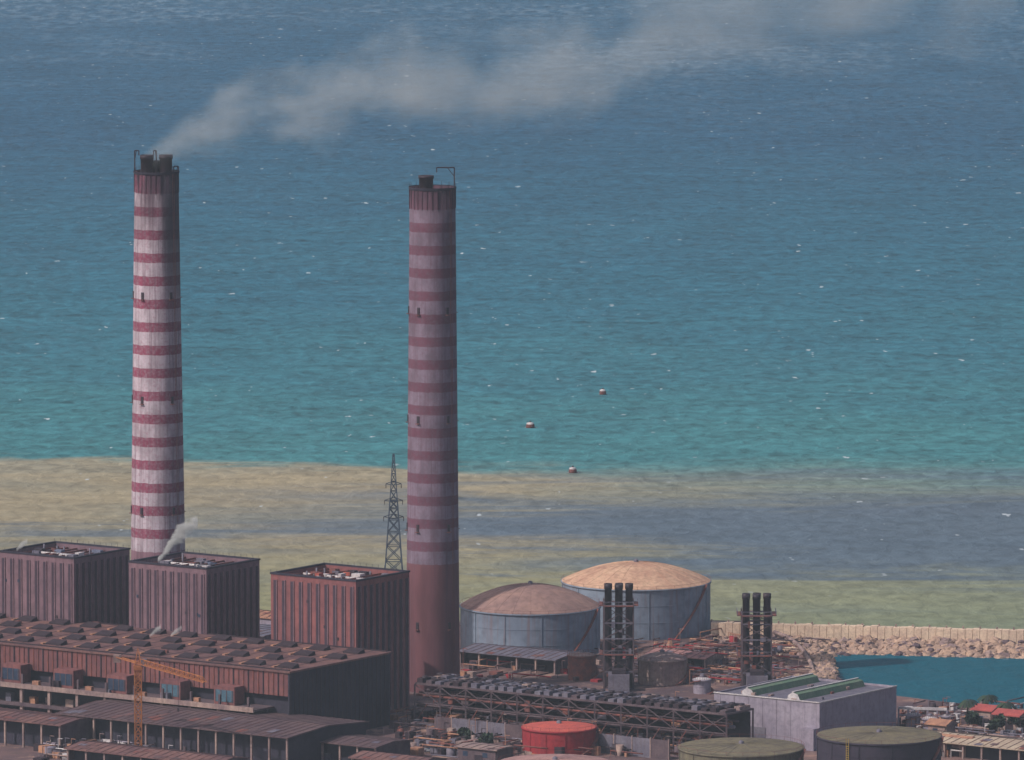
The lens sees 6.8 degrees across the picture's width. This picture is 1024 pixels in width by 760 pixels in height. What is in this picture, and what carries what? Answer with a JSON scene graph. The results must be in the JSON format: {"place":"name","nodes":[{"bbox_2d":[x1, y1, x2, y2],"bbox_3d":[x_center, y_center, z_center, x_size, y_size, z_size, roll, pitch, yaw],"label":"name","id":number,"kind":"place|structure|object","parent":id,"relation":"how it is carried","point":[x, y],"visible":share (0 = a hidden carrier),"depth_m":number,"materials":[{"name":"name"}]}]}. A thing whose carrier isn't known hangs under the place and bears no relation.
{"place":"outdoors","nodes":[
{"label":"outdoors","id":0,"kind":"place"},
{"bbox_2d":[260,624,270,638],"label":"pump house","id":1,"kind":"structure","parent":0,"point":[265,631],"depth_m":2520.43,"materials":[{"name":"grey metal"}]},
{"bbox_2d":[260,609,270,624],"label":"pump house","id":2,"kind":"structure","parent":0,"point":[265,616],"depth_m":2553.24,"materials":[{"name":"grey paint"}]},
{"bbox_2d":[271,565,409,713],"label":"walls","id":3,"kind":"structure","parent":0,"point":[331,583],"depth_m":2402.36,"materials":[{"name":"brown metal"}]},
{"bbox_2d":[270,563,409,581],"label":"parapet rim","id":4,"kind":"object","parent":3,"relation":"on","point":[341,579],"visible":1,"depth_m":2409.03,"materials":[{"name":"brown metal"}]},
{"bbox_2d":[273,577,408,709],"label":"cladding ribs","id":5,"kind":"object","parent":3,"relation":"attached to","point":[343,620],"visible":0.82,"depth_m":2402.20,"materials":[{"name":"brown metal"}]},
{"bbox_2d":[297,568,387,579],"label":"recessed roof","id":6,"kind":"structure","parent":3,"relation":"on","point":[349,574],"depth_m":2412.59,"materials":[{"name":"metal"}]},
{"bbox_2d":[0,620,999,759],"bbox_3d":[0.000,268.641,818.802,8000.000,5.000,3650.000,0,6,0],"label":"ground","id":7,"kind":"structure","parent":0,"point":[12,752],"depth_m":2450.70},
{"bbox_2d":[0,707,95,747],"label":"industrial shed","id":8,"kind":"structure","parent":7,"relation":"on","point":[23,728],"depth_m":2346.42,"materials":[{"name":"metal"}]},
{"bbox_2d":[0,543,129,624],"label":"walls","id":9,"kind":"structure","parent":7,"relation":"on","point":[56,560],"depth_m":2449.86,"materials":[{"name":"brown metal"}]},
{"bbox_2d":[2,554,128,624],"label":"cladding ribs","id":10,"kind":"object","parent":9,"relation":"attached to","point":[69,590],"visible":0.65,"depth_m":2449.77,"materials":[{"name":"brown metal"}]},
{"bbox_2d":[0,538,130,558],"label":"parapet rim","id":11,"kind":"object","parent":9,"relation":"on","point":[68,557],"visible":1,"depth_m":2457.43,"materials":[{"name":"brown metal"}]},
{"bbox_2d":[26,544,104,556],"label":"recessed roof","id":12,"kind":"structure","parent":9,"relation":"on","point":[55,550],"depth_m":2462.47,"materials":[{"name":"white paint"}]},
{"bbox_2d":[64,741,249,759],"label":"industrial shed","id":13,"kind":"structure","parent":7,"relation":"on","point":[89,750],"depth_m":2301.99,"materials":[{"name":"metal"}]},
{"bbox_2d":[130,150,185,559],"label":"industrial chimney","id":14,"kind":"object","parent":7,"relation":"on","point":[157,516],"visible":0.89,"depth_m":2462.65,"materials":[{"name":"concrete"}]},
{"bbox_2d":[113,648,206,745],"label":"tower crane","id":15,"kind":"object","parent":7,"relation":"on","point":[117,658],"visible":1,"depth_m":2317.13,"materials":[{"name":"orange paint"}]},
{"bbox_2d":[129,553,259,637],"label":"walls","id":16,"kind":"structure","parent":7,"relation":"on","point":[182,570],"depth_m":2427.61,"materials":[{"name":"brown metal"}]},
{"bbox_2d":[128,548,259,569],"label":"parapet rim","id":17,"kind":"object","parent":16,"relation":"on","point":[185,566],"visible":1,"depth_m":2432.82,"materials":[{"name":"brown metal"}]},
{"bbox_2d":[154,553,233,566],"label":"recessed roof","id":18,"kind":"structure","parent":16,"relation":"on","point":[201,562],"depth_m":2439.53,"materials":[{"name":"metal"}]},
{"bbox_2d":[131,565,258,637],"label":"cladding ribs","id":19,"kind":"object","parent":16,"relation":"attached to","point":[195,602],"visible":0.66,"depth_m":2426.74,"materials":[{"name":"brown metal"}]},
{"bbox_2d":[0,613,392,729],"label":"turbine hall","id":20,"kind":"structure","parent":7,"relation":"on","point":[55,665],"depth_m":2379.70,"materials":[{"name":"metal"}]},
{"bbox_2d":[33,727,384,759],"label":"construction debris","id":21,"kind":"object","parent":7,"relation":"on","point":[53,750],"visible":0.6,"depth_m":2330.67,"materials":[{"name":"concrete"}]},
{"bbox_2d":[55,699,368,759],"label":"industrial shed","id":22,"kind":"structure","parent":7,"relation":"on","point":[266,736],"depth_m":2331.80,"materials":[{"name":"metal"}]},
{"bbox_2d":[320,734,412,759],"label":"industrial shed","id":23,"kind":"structure","parent":7,"relation":"on","point":[342,747],"depth_m":2319.82,"materials":[{"name":"metal"}]},
{"bbox_2d":[383,454,403,569],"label":"electricity pylon","id":24,"kind":"object","parent":7,"relation":"on","point":[391,500],"visible":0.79,"depth_m":2582.98,"materials":[{"name":"metal"}]},
{"bbox_2d":[348,750,446,759],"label":"industrial shed","id":25,"kind":"structure","parent":7,"relation":"on","point":[369,755],"depth_m":2297.44,"materials":[{"name":"metal"}]},
{"bbox_2d":[405,167,460,692],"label":"industrial chimney","id":26,"kind":"object","parent":7,"relation":"on","point":[432,526],"visible":0.96,"depth_m":2441.07,"materials":[{"name":"concrete"}]},
{"bbox_2d":[457,727,475,739],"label":"broadleaf tree","id":27,"kind":"object","parent":7,"relation":"on","point":[464,731],"visible":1,"depth_m":2347.43,"materials":[{"name":"green plant"}]},
{"bbox_2d":[454,741,516,759],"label":"industrial shed","id":28,"kind":"structure","parent":7,"relation":"on","point":[472,750],"depth_m":2316.95,"materials":[{"name":"metal"}]},
{"bbox_2d":[478,732,493,743],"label":"broadleaf tree","id":29,"kind":"object","parent":7,"relation":"on","point":[487,737],"visible":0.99,"depth_m":2337.24,"materials":[{"name":"green plant"}]},
{"bbox_2d":[460,643,592,673],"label":"industrial shed","id":30,"kind":"structure","parent":7,"relation":"on","point":[550,659],"depth_m":2496.68,"materials":[{"name":"metal"}]},
{"bbox_2d":[459,581,600,653],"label":"oil storage tank","id":31,"kind":"object","parent":7,"relation":"on","point":[537,615],"visible":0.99,"depth_m":2513.90,"materials":[{"name":"metal"}]},
{"bbox_2d":[389,691,694,757],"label":"plant pipework","id":32,"kind":"object","parent":7,"relation":"on","point":[448,740],"visible":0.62,"depth_m":2348.27,"materials":[{"name":"metal"}]},
{"bbox_2d":[434,716,669,759],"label":"concrete wall","id":33,"kind":"structure","parent":7,"relation":"on","point":[653,748],"depth_m":2334.92,"materials":[{"name":"grey concrete"}]},
{"bbox_2d":[499,750,611,759],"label":"oil storage tank","id":34,"kind":"object","parent":7,"relation":"on","point":[569,756],"visible":1,"depth_m":2297.52,"materials":[{"name":"metal"}]},
{"bbox_2d":[521,718,598,754],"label":"oil storage tank","id":35,"kind":"object","parent":7,"relation":"on","point":[550,735],"visible":0.98,"depth_m":2328.76,"materials":[{"name":"red metal"}]},
{"bbox_2d":[567,649,598,680],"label":"oil storage tank","id":36,"kind":"object","parent":7,"relation":"on","point":[582,665],"visible":1,"depth_m":2471.92,"materials":[{"name":"metal"}]},
{"bbox_2d":[414,673,753,748],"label":"pipe rack","id":37,"kind":"object","parent":7,"relation":"on","point":[652,715],"visible":0.88,"depth_m":2360.71,"materials":[{"name":"metal"}]},
{"bbox_2d":[599,583,638,691],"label":"exhaust stack cluster","id":38,"kind":"object","parent":7,"relation":"on","point":[618,676],"visible":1,"depth_m":2455.47,"materials":[{"name":"metal"}]},
{"bbox_2d":[561,559,710,639],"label":"oil storage tank","id":39,"kind":"object","parent":7,"relation":"on","point":[672,599],"visible":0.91,"depth_m":2560.27,"materials":[{"name":"metal"}]},
{"bbox_2d":[460,628,811,684],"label":"yard equipment","id":40,"kind":"object","parent":7,"relation":"on","point":[733,644],"visible":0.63,"depth_m":2496.22,"materials":[{"name":"metal"}]},
{"bbox_2d":[637,649,689,685],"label":"oil storage tank","id":41,"kind":"object","parent":7,"relation":"on","point":[662,667],"visible":1,"depth_m":2462.89,"materials":[{"name":"metal"}]},
{"bbox_2d":[645,647,726,667],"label":"industrial shed","id":42,"kind":"structure","parent":7,"relation":"on","point":[698,657],"depth_m":2498.89,"materials":[{"name":"metal"}]},
{"bbox_2d":[690,674,713,693],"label":"storage tank","id":43,"kind":"object","parent":7,"relation":"on","point":[701,683],"visible":1,"depth_m":2445.53,"materials":[{"name":"white metal"}]},
{"bbox_2d":[678,734,805,759],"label":"oil storage tank","id":44,"kind":"object","parent":7,"relation":"on","point":[739,748],"visible":1,"depth_m":2293.06,"materials":[{"name":"metal"}]},
{"bbox_2d":[736,592,776,685],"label":"exhaust stack cluster","id":45,"kind":"object","parent":7,"relation":"on","point":[756,672],"visible":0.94,"depth_m":2453.16,"materials":[{"name":"metal"}]},
{"bbox_2d":[710,631,829,682],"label":"scrap heap","id":46,"kind":"object","parent":7,"relation":"on","point":[786,649],"visible":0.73,"depth_m":2523.84,"materials":[{"name":"metal"}]},
{"bbox_2d":[772,630,814,669],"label":"discharge pipe","id":47,"kind":"object","parent":7,"relation":"on","point":[798,647],"visible":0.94,"depth_m":2530.93,"materials":[{"name":"metal"}]},
{"bbox_2d":[816,722,943,759],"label":"oil storage tank","id":48,"kind":"object","parent":7,"relation":"on","point":[876,742],"visible":1,"depth_m":2283.72,"materials":[{"name":"metal"}]},
{"bbox_2d":[903,710,921,726],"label":"storage tank","id":49,"kind":"object","parent":7,"relation":"on","point":[912,714],"visible":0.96,"depth_m":2377.67,"materials":[{"name":"grey paint"}]},
{"bbox_2d":[898,706,947,726],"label":"pipe gantry","id":50,"kind":"object","parent":7,"relation":"on","point":[921,708],"visible":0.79,"depth_m":2376.70,"materials":[{"name":"grey metal"}]},
{"bbox_2d":[920,713,939,728],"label":"storage tank","id":51,"kind":"object","parent":7,"relation":"on","point":[927,717],"visible":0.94,"depth_m":2370.95,"materials":[{"name":"grey paint"}]},
{"bbox_2d":[924,718,957,731],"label":"house","id":52,"kind":"structure","parent":7,"relation":"on","point":[943,724],"depth_m":2359.45,"materials":[{"name":"concrete"}]},
{"bbox_2d":[940,711,955,720],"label":"storage tank","id":53,"kind":"object","parent":7,"relation":"on","point":[947,717],"visible":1,"depth_m":2375.74,"materials":[{"name":"grey paint"}]},
{"bbox_2d":[941,733,974,757],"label":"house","id":54,"kind":"structure","parent":7,"relation":"on","point":[954,747],"depth_m":2329.10,"materials":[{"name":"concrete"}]},
{"bbox_2d":[896,697,1023,756],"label":"depot equipment","id":55,"kind":"object","parent":7,"relation":"on","point":[962,726],"visible":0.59,"depth_m":2376.70,"materials":[{"name":"metal"}]},
{"bbox_2d":[958,699,977,713],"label":"palm tree","id":56,"kind":"object","parent":7,"relation":"on","point":[970,703],"visible":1,"depth_m":2382.45,"materials":[{"name":"green plant"}]},
{"bbox_2d":[965,711,982,725],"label":"broadleaf tree","id":57,"kind":"object","parent":7,"relation":"on","point":[972,718],"visible":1,"depth_m":2376.12,"materials":[{"name":"green plant"}]},
{"bbox_2d":[933,730,1023,759],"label":"industrial shed","id":58,"kind":"structure","parent":7,"relation":"on","point":[986,747],"depth_m":2323.16,"materials":[{"name":"metal"}]},
{"bbox_2d":[970,703,1000,726],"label":"house","id":59,"kind":"structure","parent":7,"relation":"on","point":[983,710],"depth_m":2378.99,"materials":[{"name":"concrete"}]},
{"bbox_2d":[977,695,998,703],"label":"palm tree","id":60,"kind":"object","parent":7,"relation":"on","point":[984,699],"visible":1,"depth_m":2384.76,"materials":[{"name":"green plant"}]},
{"bbox_2d":[986,713,1006,731],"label":"broadleaf tree","id":61,"kind":"object","parent":7,"relation":"on","point":[998,721],"visible":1,"depth_m":2363.80,"materials":[{"name":"green plant"}]},
{"bbox_2d":[997,702,1016,708],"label":"palm tree","id":62,"kind":"object","parent":7,"relation":"on","point":[1007,705],"visible":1,"depth_m":2377.68,"materials":[{"name":"green plant"}]},
{"bbox_2d":[991,708,1023,732],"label":"house","id":63,"kind":"structure","parent":7,"relation":"on","point":[1008,713],"depth_m":2369.87,"materials":[{"name":"concrete"}]},
{"bbox_2d":[1006,717,1023,727],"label":"broadleaf tree","id":64,"kind":"object","parent":7,"relation":"on","point":[1014,720],"visible":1,"depth_m":2367.97,"materials":[{"name":"green plant"}]},
{"bbox_2d":[0,0,1023,707],"bbox_3d":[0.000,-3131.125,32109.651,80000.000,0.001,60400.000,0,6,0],"label":"sea","id":65,"kind":"structure","parent":0,"point":[754,268],"depth_m":3657.33,"materials":[{"name":"liquid"}]},
{"bbox_2d":[526,421,536,427],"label":"mooring buoy","id":66,"kind":"object","parent":65,"relation":"on","point":[529,424],"visible":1,"depth_m":3126.12,"materials":[{"name":"white paint"}]},
{"bbox_2d":[567,466,578,472],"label":"mooring buoy","id":67,"kind":"object","parent":65,"relation":"on","point":[572,469],"visible":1,"depth_m":2988.91,"materials":[{"name":"white paint"}]},
{"bbox_2d":[599,388,605,394],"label":"mooring buoy","id":68,"kind":"object","parent":65,"relation":"on","point":[602,391],"visible":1,"depth_m":3236.21,"materials":[{"name":"white paint"}]},
{"bbox_2d":[710,619,1023,679],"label":"rock breakwater","id":69,"kind":"object","parent":65,"relation":"in","point":[878,639],"visible":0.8,"depth_m":2548.80,"materials":[{"name":"stone"}]},
{"bbox_2d":[713,673,896,750],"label":"white warehouse","id":70,"kind":"structure","parent":0,"point":[803,708],"depth_m":2352.92,"materials":[{"name":"grey paint"}]},
{"bbox_2d":[713,685,896,750],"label":"doors and trim","id":71,"kind":"structure","parent":70,"relation":"in","point":[808,734],"depth_m":2345.41,"materials":[{"name":"grey paint"}]}
]}

